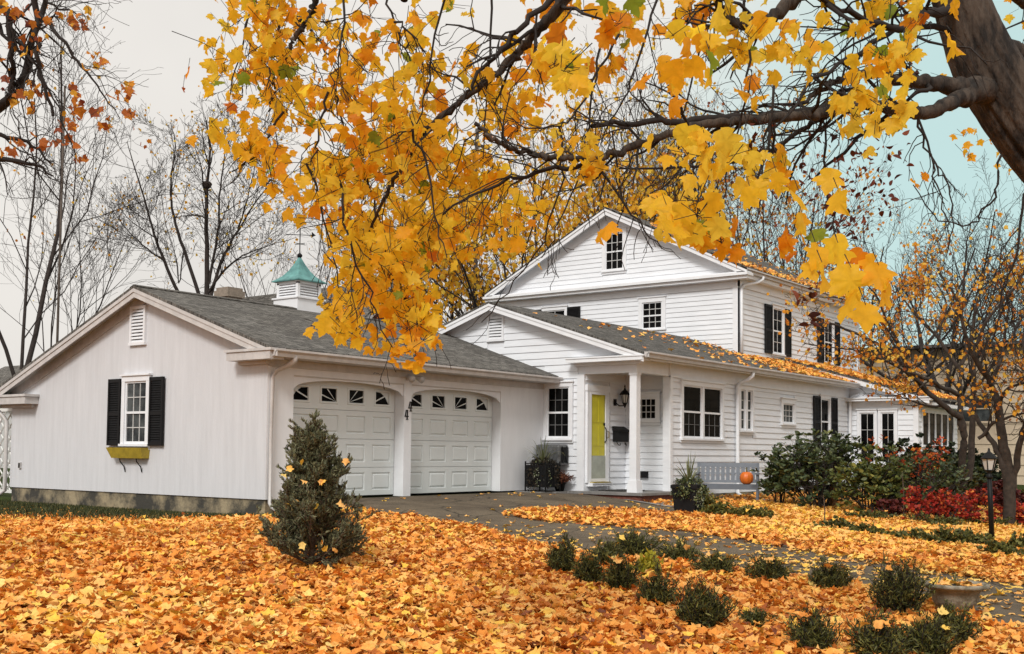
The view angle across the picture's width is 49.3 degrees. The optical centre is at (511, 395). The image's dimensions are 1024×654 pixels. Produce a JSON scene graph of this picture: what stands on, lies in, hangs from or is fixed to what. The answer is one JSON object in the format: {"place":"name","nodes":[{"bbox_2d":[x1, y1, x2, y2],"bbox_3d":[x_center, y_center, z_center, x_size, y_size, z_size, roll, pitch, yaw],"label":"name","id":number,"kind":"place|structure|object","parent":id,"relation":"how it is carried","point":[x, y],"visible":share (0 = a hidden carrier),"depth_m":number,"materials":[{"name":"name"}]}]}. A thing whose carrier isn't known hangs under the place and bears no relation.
{"place":"outdoors","nodes":[
{"label":"outdoors","id":0,"kind":"place"},
{"bbox_2d":[0,468,1023,653],"bbox_3d":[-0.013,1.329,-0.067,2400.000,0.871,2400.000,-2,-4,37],"label":"ground","id":1,"kind":"structure","parent":0,"point":[5,496],"depth_m":8.99,"materials":[{"name":"soil"}]},
{"bbox_2d":[0,408,11,492],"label":"lattice fence","id":2,"kind":"object","parent":1,"relation":"on","point":[3,410],"visible":0.23,"depth_m":24.54,"materials":[{"name":"white"}]},
{"bbox_2d":[0,365,24,467],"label":"neighbour house","id":3,"kind":"structure","parent":1,"relation":"on","point":[5,373],"depth_m":57.54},
{"bbox_2d":[56,85,65,342],"bbox_3d":[-13.265,-3.251,32.704,0.079,11.822,0.079,-2,-4,37],"label":"utility pole","id":4,"kind":"object","parent":1,"relation":"on","point":[59,258],"visible":0.48,"depth_m":32.76,"materials":[{"name":"brown wood"}]},
{"bbox_2d":[0,0,151,218],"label":"maple tree","id":5,"kind":"object","parent":1,"relation":"on","point":[15,89],"visible":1,"depth_m":9.32,"materials":[{"name":"orange plant"}]},
{"bbox_2d":[0,116,187,352],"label":"bare tree","id":6,"kind":"object","parent":1,"relation":"on","point":[80,276],"visible":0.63,"depth_m":46.46,"materials":[{"name":"brown plant"}]},
{"bbox_2d":[0,0,202,375],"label":"bare tree","id":7,"kind":"object","parent":1,"relation":"on","point":[49,270],"visible":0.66,"depth_m":39.66,"materials":[{"name":"orange plant"}]},
{"bbox_2d":[0,499,272,520],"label":"grass","id":8,"kind":"structure","parent":1,"relation":"on","point":[51,508],"depth_m":17.52,"materials":[{"name":"plant"}]},
{"bbox_2d":[63,78,318,294],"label":"bare tree","id":9,"kind":"object","parent":1,"relation":"on","point":[208,273],"visible":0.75,"depth_m":41.47,"materials":[{"name":"brown plant"}]},
{"bbox_2d":[0,229,562,514],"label":"garage","id":10,"kind":"structure","parent":1,"relation":"on","point":[203,398],"depth_m":21.46,"materials":[{"name":"paint"}]},
{"bbox_2d":[106,447,149,471],"bbox_3d":[-7.279,1.210,21.135,1.120,0.471,0.208,-2,-4,37],"label":"window box","id":11,"kind":"object","parent":10,"relation":"attached to","point":[129,452],"visible":1,"depth_m":21.00,"materials":[{"name":"wood"}]},
{"bbox_2d":[106,373,164,449],"bbox_3d":[-7.132,0.304,21.155,1.750,1.430,0.105,-2,-4,37],"label":"window","id":12,"kind":"structure","parent":10,"relation":"in","point":[135,402],"depth_m":21.18,"materials":[{"name":"white paint"}]},
{"bbox_2d":[292,381,394,495],"bbox_3d":[-3.159,0.788,20.680,0.066,2.140,2.812,-2,-4,37],"label":"garage door","id":13,"kind":"structure","parent":10,"relation":"in","point":[361,415],"depth_m":21.02,"materials":[{"name":"paint"}]},
{"bbox_2d":[410,390,491,493],"bbox_3d":[-1.315,0.927,23.112,0.066,2.140,2.862,-2,-4,37],"label":"garage door","id":14,"kind":"structure","parent":10,"relation":"in","point":[451,430],"depth_m":23.15,"materials":[{"name":"paint"}]},
{"bbox_2d":[155,170,407,296],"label":"bare tree","id":15,"kind":"object","parent":1,"relation":"on","point":[296,239],"visible":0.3,"depth_m":48.62,"materials":[{"name":"brown plant"}]},
{"bbox_2d":[255,408,377,569],"bbox_3d":[-1.997,0.925,11.076,1.152,1.618,1.076,0,-3,10],"label":"juniper","id":16,"kind":"object","parent":1,"relation":"on","point":[313,501],"visible":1,"depth_m":11.00,"materials":[{"name":"green plant"}]},
{"bbox_2d":[242,281,409,320],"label":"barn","id":17,"kind":"structure","parent":1,"relation":"on","point":[269,300],"depth_m":41.44,"materials":[{"name":"grey"}]},
{"bbox_2d":[348,166,533,324],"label":"bare tree","id":18,"kind":"object","parent":1,"relation":"on","point":[494,258],"visible":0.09,"depth_m":53.31,"materials":[{"name":"brown plant"}]},
{"bbox_2d":[465,128,489,308],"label":"utility pole","id":19,"kind":"object","parent":1,"relation":"on","point":[476,260],"visible":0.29,"depth_m":51.65,"materials":[{"name":"brown wood"}]},
{"bbox_2d":[0,489,1023,653],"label":"fallen leaves","id":20,"kind":"object","parent":1,"relation":"on","point":[127,565],"visible":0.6,"depth_m":9.87,"materials":[{"name":"orange plant"}]},
{"bbox_2d":[336,73,717,322],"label":"yellow tree","id":21,"kind":"object","parent":1,"relation":"on","point":[449,295],"visible":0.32,"depth_m":48.52,"materials":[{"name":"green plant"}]},
{"bbox_2d":[515,490,568,493],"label":"paved slab","id":22,"kind":"structure","parent":1,"relation":"on","point":[548,491],"depth_m":24.42,"materials":[{"name":"concrete"}]},
{"bbox_2d":[524,436,563,491],"bbox_3d":[0.799,1.452,24.461,1.196,1.294,1.262,2,-3,-22],"label":"iron planter","id":23,"kind":"object","parent":22,"relation":"on","point":[541,473],"visible":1,"depth_m":24.31,"materials":[{"name":"metal"}]},
{"bbox_2d":[555,470,575,490],"bbox_3d":[1.040,1.856,24.704,0.673,0.513,0.628,2,-3,-24],"label":"flower pot","id":24,"kind":"object","parent":22,"relation":"on","point":[564,478],"visible":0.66,"depth_m":24.59,"materials":[{"name":"brown plant"}]},
{"bbox_2d":[543,531,577,571],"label":"shrub","id":25,"kind":"object","parent":1,"relation":"on","point":[560,555],"visible":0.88,"depth_m":11.56,"materials":[{"name":"green plant"}]},
{"bbox_2d":[571,544,606,582],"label":"shrub","id":26,"kind":"object","parent":1,"relation":"on","point":[588,570],"visible":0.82,"depth_m":10.77,"materials":[{"name":"green plant"}]},
{"bbox_2d":[172,0,1023,388],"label":"maple tree","id":27,"kind":"object","parent":1,"relation":"on","point":[984,56],"visible":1,"depth_m":5.95,"materials":[{"name":"yellow plant"}]},
{"bbox_2d":[589,536,625,567],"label":"shrub","id":28,"kind":"object","parent":1,"relation":"on","point":[608,549],"visible":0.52,"depth_m":12.30,"materials":[{"name":"green plant"}]},
{"bbox_2d":[600,542,645,592],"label":"shrub","id":29,"kind":"object","parent":1,"relation":"on","point":[618,573],"visible":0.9,"depth_m":10.45,"materials":[{"name":"green plant"}]},
{"bbox_2d":[612,524,667,554],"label":"shrub","id":30,"kind":"object","parent":1,"relation":"on","point":[632,541],"visible":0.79,"depth_m":13.37,"materials":[{"name":"green plant"}]},
{"bbox_2d":[485,43,796,266],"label":"bare tree","id":31,"kind":"object","parent":1,"relation":"on","point":[630,138],"visible":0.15,"depth_m":56.08,"materials":[{"name":"brown plant"}]},
{"bbox_2d":[628,548,662,574],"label":"shrub","id":32,"kind":"object","parent":1,"relation":"on","point":[648,564],"visible":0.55,"depth_m":11.58,"materials":[{"name":"green plant"}]},
{"bbox_2d":[633,554,679,608],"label":"shrub","id":33,"kind":"object","parent":1,"relation":"on","point":[659,589],"visible":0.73,"depth_m":9.70,"materials":[{"name":"green plant"}]},
{"bbox_2d":[655,535,703,561],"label":"shrub","id":34,"kind":"object","parent":1,"relation":"on","point":[680,548],"visible":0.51,"depth_m":12.90,"materials":[{"name":"green plant"}]},
{"bbox_2d":[546,17,822,273],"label":"yellow tree","id":35,"kind":"object","parent":1,"relation":"on","point":[663,144],"visible":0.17,"depth_m":52.19,"materials":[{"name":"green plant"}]},
{"bbox_2d":[415,207,970,501],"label":"house","id":36,"kind":"structure","parent":1,"relation":"on","point":[684,401],"depth_m":30.00,"materials":[{"name":"paint"}]},
{"bbox_2d":[536,444,567,464],"bbox_3d":[0.899,1.322,24.965,0.709,0.460,0.390,-2,-4,37],"label":"air conditioner","id":37,"kind":"object","parent":36,"relation":"attached to","point":[561,457],"visible":0.71,"depth_m":24.74,"materials":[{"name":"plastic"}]},
{"bbox_2d":[542,380,573,442],"bbox_3d":[1.033,0.367,25.148,0.850,1.392,0.105,-2,-4,37],"label":"window","id":38,"kind":"structure","parent":36,"relation":"in","point":[558,401],"depth_m":25.16,"materials":[{"name":"white paint"}]},
{"bbox_2d":[539,305,580,317],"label":"window","id":39,"kind":"structure","parent":36,"relation":"in","point":[561,309],"depth_m":36.41,"materials":[{"name":"white paint"}]},
{"bbox_2d":[585,384,612,486],"bbox_3d":[1.968,0.896,25.053,0.170,2.260,0.940,-2,-4,37],"label":"front door","id":40,"kind":"structure","parent":36,"relation":"in","point":[597,434],"depth_m":25.04,"materials":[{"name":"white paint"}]},
{"bbox_2d":[601,226,626,274],"bbox_3d":[3.232,-4.583,35.360,0.950,1.453,0.105,-2,-4,37],"label":"window","id":41,"kind":"structure","parent":36,"relation":"in","point":[611,261],"depth_m":35.36,"materials":[{"name":"white paint"}]},
{"bbox_2d":[612,426,628,445],"bbox_3d":[2.517,0.929,25.728,0.170,0.448,0.520,-2,-4,37],"label":"mailbox","id":42,"kind":"object","parent":36,"relation":"attached to","point":[620,433],"visible":0.98,"depth_m":25.63,"materials":[{"name":"black metal"}]},
{"bbox_2d":[614,385,629,407],"bbox_3d":[2.536,0.012,25.694,0.378,0.540,0.232,2,-3,-29],"label":"wall lantern","id":43,"kind":"object","parent":36,"relation":"attached to","point":[624,393],"depth_m":25.68,"materials":[{"name":"black metal"}]},
{"bbox_2d":[629,391,661,424],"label":"window","id":44,"kind":"structure","parent":36,"relation":"in","point":[650,403],"depth_m":25.68,"materials":[{"name":"white paint"}]},
{"bbox_2d":[637,295,666,332],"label":"window","id":45,"kind":"structure","parent":36,"relation":"in","point":[651,310],"depth_m":34.42,"materials":[{"name":"white paint"}]},
{"bbox_2d":[533,312,856,382],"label":"roof leaves","id":46,"kind":"object","parent":36,"relation":"on","point":[780,364],"visible":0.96,"depth_m":31.56,"materials":[{"name":"orange plant"}]},
{"bbox_2d":[680,378,725,443],"bbox_3d":[4.501,0.386,26.302,0.105,1.460,2.190,-2,-4,37],"label":"window","id":47,"kind":"structure","parent":36,"relation":"in","point":[701,402],"depth_m":26.25,"materials":[{"name":"white paint"}]},
{"bbox_2d":[619,211,861,301],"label":"roof leaves","id":48,"kind":"object","parent":36,"relation":"on","point":[770,271],"visible":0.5,"depth_m":35.39,"materials":[{"name":"orange plant"}]},
{"bbox_2d":[740,384,755,434],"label":"window","id":49,"kind":"structure","parent":36,"relation":"in","point":[747,424],"depth_m":28.17,"materials":[{"name":"white paint"}]},
{"bbox_2d":[764,303,791,357],"bbox_3d":[8.294,-2.017,34.820,0.105,1.634,1.940,-2,-4,37],"label":"window","id":50,"kind":"structure","parent":36,"relation":"in","point":[780,346],"depth_m":34.82,"materials":[{"name":"white paint"}]},
{"bbox_2d":[780,397,797,427],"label":"window","id":51,"kind":"structure","parent":36,"relation":"in","point":[788,405],"depth_m":30.27,"materials":[{"name":"white paint"}]},
{"bbox_2d":[813,394,837,444],"bbox_3d":[9.076,0.742,32.335,0.105,1.560,1.780,-2,-4,37],"label":"window","id":52,"kind":"structure","parent":36,"relation":"in","point":[825,408],"depth_m":32.39,"materials":[{"name":"white paint"}]},
{"bbox_2d":[817,317,839,365],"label":"window","id":53,"kind":"structure","parent":36,"relation":"in","point":[836,329],"depth_m":38.23,"materials":[{"name":"white paint"}]},
{"bbox_2d":[856,409,877,464],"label":"window","id":54,"kind":"structure","parent":36,"relation":"in","point":[867,419],"depth_m":33.55,"materials":[{"name":"white paint"}]},
{"bbox_2d":[785,357,968,400],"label":"roof leaves","id":55,"kind":"object","parent":36,"relation":"on","point":[857,374],"visible":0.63,"depth_m":34.70,"materials":[{"name":"orange plant"}]},
{"bbox_2d":[877,408,897,466],"bbox_3d":[11.154,1.248,33.152,0.620,1.727,0.105,-2,-4,37],"label":"window","id":56,"kind":"structure","parent":36,"relation":"in","point":[887,418],"depth_m":33.20,"materials":[{"name":"white paint"}]},
{"bbox_2d":[921,408,955,448],"bbox_3d":[13.081,1.032,34.225,0.077,1.214,3.360,-2,-4,37],"label":"window","id":57,"kind":"structure","parent":36,"relation":"in","point":[936,423],"depth_m":34.12,"materials":[{"name":"white paint"}]},
{"bbox_2d":[669,574,739,629],"bbox_3d":[1.499,1.631,8.743,0.478,0.476,0.482,3,-4,-43],"label":"shrub","id":58,"kind":"object","parent":1,"relation":"on","point":[706,608],"visible":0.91,"depth_m":8.70,"materials":[{"name":"green plant"}]},
{"bbox_2d":[704,487,718,505],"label":"shrub","id":59,"kind":"object","parent":1,"relation":"on","point":[710,499],"visible":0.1,"depth_m":22.60,"materials":[{"name":"green plant"}]},
{"bbox_2d":[686,546,740,574],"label":"shrub","id":60,"kind":"object","parent":1,"relation":"on","point":[717,561],"visible":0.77,"depth_m":11.98,"materials":[{"name":"green plant"}]},
{"bbox_2d":[698,499,744,514],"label":"shrub","id":61,"kind":"object","parent":1,"relation":"on","point":[720,507],"visible":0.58,"depth_m":20.00,"materials":[{"name":"green plant"}]},
{"bbox_2d":[591,82,911,283],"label":"yellow tree","id":62,"kind":"object","parent":1,"relation":"on","point":[757,230],"visible":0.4,"depth_m":51.25,"materials":[{"name":"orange plant"}]},
{"bbox_2d":[730,504,776,518],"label":"shrub","id":63,"kind":"object","parent":1,"relation":"on","point":[750,510],"visible":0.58,"depth_m":19.91,"materials":[{"name":"green plant"}]},
{"bbox_2d":[734,606,778,626],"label":"shrub","id":64,"kind":"object","parent":1,"relation":"on","point":[757,615],"visible":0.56,"depth_m":8.98,"materials":[{"name":"green plant"}]},
{"bbox_2d":[741,553,796,581],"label":"shrub","id":65,"kind":"object","parent":1,"relation":"on","point":[772,567],"visible":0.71,"depth_m":11.61,"materials":[{"name":"green plant"}]},
{"bbox_2d":[757,454,804,502],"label":"rhododendron","id":66,"kind":"object","parent":1,"relation":"on","point":[767,485],"visible":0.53,"depth_m":24.34,"materials":[{"name":"green plant"}]},
{"bbox_2d":[782,601,842,653],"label":"shrub","id":67,"kind":"object","parent":1,"relation":"on","point":[811,630],"visible":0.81,"depth_m":7.97,"materials":[{"name":"green plant"}]},
{"bbox_2d":[750,428,885,508],"bbox_3d":[6.669,1.621,24.054,2.731,1.778,2.585,1,-3,-17],"label":"rhododendron","id":68,"kind":"object","parent":1,"relation":"on","point":[803,470],"visible":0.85,"depth_m":23.59,"materials":[{"name":"green plant"}]},
{"bbox_2d":[805,553,856,588],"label":"shrub","id":69,"kind":"object","parent":1,"relation":"on","point":[829,575],"visible":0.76,"depth_m":11.06,"materials":[{"name":"green plant"}]},
{"bbox_2d":[812,515,854,528],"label":"shrub","id":70,"kind":"object","parent":1,"relation":"on","point":[839,522],"visible":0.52,"depth_m":18.37,"materials":[{"name":"green plant"}]},
{"bbox_2d":[848,519,888,533],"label":"shrub","id":71,"kind":"object","parent":1,"relation":"on","point":[874,528],"visible":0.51,"depth_m":17.62,"materials":[{"name":"green plant"}]},
{"bbox_2d":[823,441,915,510],"bbox_3d":[7.380,1.704,22.773,1.901,1.554,1.796,0,-3,8],"label":"rhododendron","id":72,"kind":"object","parent":1,"relation":"on","point":[867,476],"visible":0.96,"depth_m":22.62,"materials":[{"name":"green plant"}]},
{"bbox_2d":[843,507,898,518],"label":"shrub","id":73,"kind":"object","parent":1,"relation":"on","point":[873,514],"visible":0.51,"depth_m":20.86,"materials":[{"name":"green plant"}]},
{"bbox_2d":[842,607,923,653],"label":"shrub","id":74,"kind":"object","parent":1,"relation":"on","point":[885,640],"visible":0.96,"depth_m":7.82,"materials":[{"name":"green plant"}]},
{"bbox_2d":[870,496,906,516],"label":"maroon bush","id":75,"kind":"object","parent":1,"relation":"on","point":[893,506],"visible":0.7,"depth_m":21.96,"materials":[{"name":"red plant"}]},
{"bbox_2d":[766,213,1012,511],"bbox_3d":[7.739,-0.721,23.586,6.900,6.684,3.251,3,-4,-39],"label":"ornamental tree","id":76,"kind":"object","parent":1,"relation":"on","point":[906,365],"visible":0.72,"depth_m":23.90,"materials":[{"name":"orange plant"}]},
{"bbox_2d":[756,185,1023,387],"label":"bare tree","id":77,"kind":"object","parent":1,"relation":"on","point":[926,340],"visible":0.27,"depth_m":44.32,"materials":[{"name":"orange plant"}]},
{"bbox_2d":[780,149,1023,406],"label":"bare tree","id":78,"kind":"object","parent":1,"relation":"on","point":[932,375],"visible":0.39,"depth_m":43.58,"materials":[{"name":"brown plant"}]},
{"bbox_2d":[866,550,940,615],"bbox_3d":[3.458,1.673,9.883,0.640,0.623,0.625,0,-3,10],"label":"shrub","id":79,"kind":"object","parent":1,"relation":"on","point":[899,593],"visible":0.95,"depth_m":9.79,"materials":[{"name":"green plant"}]},
{"bbox_2d":[887,525,928,539],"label":"shrub","id":80,"kind":"object","parent":1,"relation":"on","point":[913,531],"visible":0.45,"depth_m":17.13,"materials":[{"name":"green plant"}]},
{"bbox_2d":[866,434,950,505],"bbox_3d":[9.065,1.754,25.405,2.318,1.736,1.573,1,-3,0],"label":"azalea","id":81,"kind":"object","parent":1,"relation":"on","point":[925,459],"visible":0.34,"depth_m":25.02,"materials":[{"name":"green plant"}]},
{"bbox_2d":[853,441,970,512],"bbox_3d":[8.195,1.731,22.950,2.331,1.596,1.633,0,-3,18],"label":"twiggy shrub","id":82,"kind":"object","parent":1,"relation":"on","point":[936,478],"visible":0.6,"depth_m":22.79,"materials":[{"name":"red plant"}]},
{"bbox_2d":[886,432,956,496],"bbox_3d":[9.860,1.776,26.768,1.786,1.830,1.846,-2,-4,37],"label":"evergreen shrub","id":83,"kind":"object","parent":1,"relation":"on","point":[915,445],"visible":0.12,"depth_m":26.88,"materials":[{"name":"green plant"}]},
{"bbox_2d":[896,605,965,653],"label":"shrub","id":84,"kind":"object","parent":1,"relation":"on","point":[925,637],"visible":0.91,"depth_m":7.89,"materials":[{"name":"green plant"}]},
{"bbox_2d":[901,511,968,525],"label":"shrub","id":85,"kind":"object","parent":1,"relation":"on","point":[951,520],"visible":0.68,"depth_m":20.32,"materials":[{"name":"green plant"}]},
{"bbox_2d":[918,521,958,542],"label":"shrub","id":86,"kind":"object","parent":1,"relation":"on","point":[943,534],"visible":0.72,"depth_m":16.71,"materials":[{"name":"green plant"}]},
{"bbox_2d":[859,340,1023,484],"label":"neighbour building","id":87,"kind":"structure","parent":1,"relation":"on","point":[983,444],"depth_m":44.67,"materials":[{"name":"beige"}]},
{"bbox_2d":[955,391,994,424],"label":"window","id":88,"kind":"structure","parent":87,"relation":"in","point":[984,414],"depth_m":44.73,"materials":[{"name":"beige"}]},
{"bbox_2d":[899,451,986,503],"bbox_3d":[9.579,1.964,24.589,1.784,1.462,1.753,1,-3,-11],"label":"rhododendron","id":89,"kind":"object","parent":1,"relation":"on","point":[976,475],"visible":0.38,"depth_m":24.38,"materials":[{"name":"green plant"}]},
{"bbox_2d":[900,485,1001,522],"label":"burning bush","id":90,"kind":"object","parent":1,"relation":"on","point":[946,507],"visible":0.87,"depth_m":21.20,"materials":[{"name":"red plant"}]},
{"bbox_2d":[886,228,1023,341],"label":"bare tree","id":91,"kind":"object","parent":1,"relation":"on","point":[982,298],"visible":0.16,"depth_m":50.46,"materials":[{"name":"brown plant"}]},
{"bbox_2d":[921,572,989,611],"bbox_3d":[3.994,1.821,10.068,0.592,0.470,0.592,-2,-4,37],"label":"urn","id":92,"kind":"object","parent":1,"relation":"on","point":[957,592],"visible":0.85,"depth_m":9.90,"materials":[{"name":"stone"}]},
{"bbox_2d":[929,599,984,646],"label":"shrub","id":93,"kind":"object","parent":1,"relation":"on","point":[966,630],"visible":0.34,"depth_m":8.46,"materials":[{"name":"green plant"}]},
{"bbox_2d":[952,527,994,547],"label":"shrub","id":94,"kind":"object","parent":1,"relation":"on","point":[967,535],"visible":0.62,"depth_m":16.66,"materials":[{"name":"green plant"}]},
{"bbox_2d":[924,209,1023,523],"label":"ornamental tree","id":95,"kind":"object","parent":1,"relation":"on","point":[1009,469],"visible":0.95,"depth_m":20.91,"materials":[{"name":"orange plant"}]},
{"bbox_2d":[948,441,1002,487],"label":"evergreen shrub","id":96,"kind":"object","parent":1,"relation":"on","point":[996,475],"visible":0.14,"depth_m":28.64,"materials":[{"name":"green plant"}]},
{"bbox_2d":[980,448,997,538],"bbox_3d":[7.593,1.626,17.761,0.270,1.593,0.270,-2,-4,37],"label":"lamp post","id":97,"kind":"object","parent":1,"relation":"on","point":[988,458],"visible":0.98,"depth_m":17.75,"materials":[{"name":"black metal"}]},
{"bbox_2d":[964,515,1020,525],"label":"shrub","id":98,"kind":"object","parent":1,"relation":"on","point":[999,520],"visible":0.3,"depth_m":20.94,"materials":[{"name":"green plant"}]},
{"bbox_2d":[969,479,1023,505],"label":"hedge","id":99,"kind":"object","parent":1,"relation":"on","point":[998,492],"visible":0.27,"depth_m":26.37,"materials":[{"name":"red plant"}]},
{"bbox_2d":[975,538,1023,554],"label":"shrub","id":100,"kind":"object","parent":1,"relation":"on","point":[994,545],"visible":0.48,"depth_m":15.33,"materials":[{"name":"green plant"}]},
{"bbox_2d":[984,499,1023,525],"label":"burning bush","id":101,"kind":"object","parent":1,"relation":"on","point":[1019,512],"visible":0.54,"depth_m":21.22,"materials":[{"name":"red plant"}]},
{"bbox_2d":[1004,531,1023,548],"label":"shrub","id":102,"kind":"object","parent":1,"relation":"on","point":[1012,540],"visible":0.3,"depth_m":16.24,"materials":[{"name":"green plant"}]},
{"bbox_2d":[0,0,1023,368],"label":"sky","id":103,"kind":"structure","parent":0,"point":[151,43],"materials":[{"name":"white"}]},
{"bbox_2d":[344,492,1023,627],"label":"driveway","id":104,"kind":"structure","parent":0,"point":[479,507],"depth_m":16.94,"materials":[{"name":"asphalt"}]},
{"bbox_2d":[669,454,708,511],"bbox_3d":[3.226,1.605,20.535,0.785,1.228,0.928,-2,-4,37],"label":"square planter","id":105,"kind":"object","parent":104,"relation":"on","point":[688,493],"visible":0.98,"depth_m":20.34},
{"bbox_2d":[625,497,769,506],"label":"path","id":106,"kind":"structure","parent":0,"point":[657,503],"depth_m":22.64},
{"bbox_2d":[695,462,759,500],"bbox_3d":[4.908,1.955,25.447,1.430,0.860,0.670,0,-3,14],"label":"garden bench","id":107,"kind":"object","parent":106,"relation":"on","point":[703,465],"visible":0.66,"depth_m":25.66,"materials":[{"name":"paint"}]},
{"bbox_2d":[740,467,752,483],"bbox_3d":[5.306,1.811,25.267,0.295,0.382,0.310,-2,-4,37],"label":"pumpkin","id":108,"kind":"object","parent":107,"relation":"on","point":[746,477],"visible":1,"depth_m":25.16,"materials":[{"name":"orange"}]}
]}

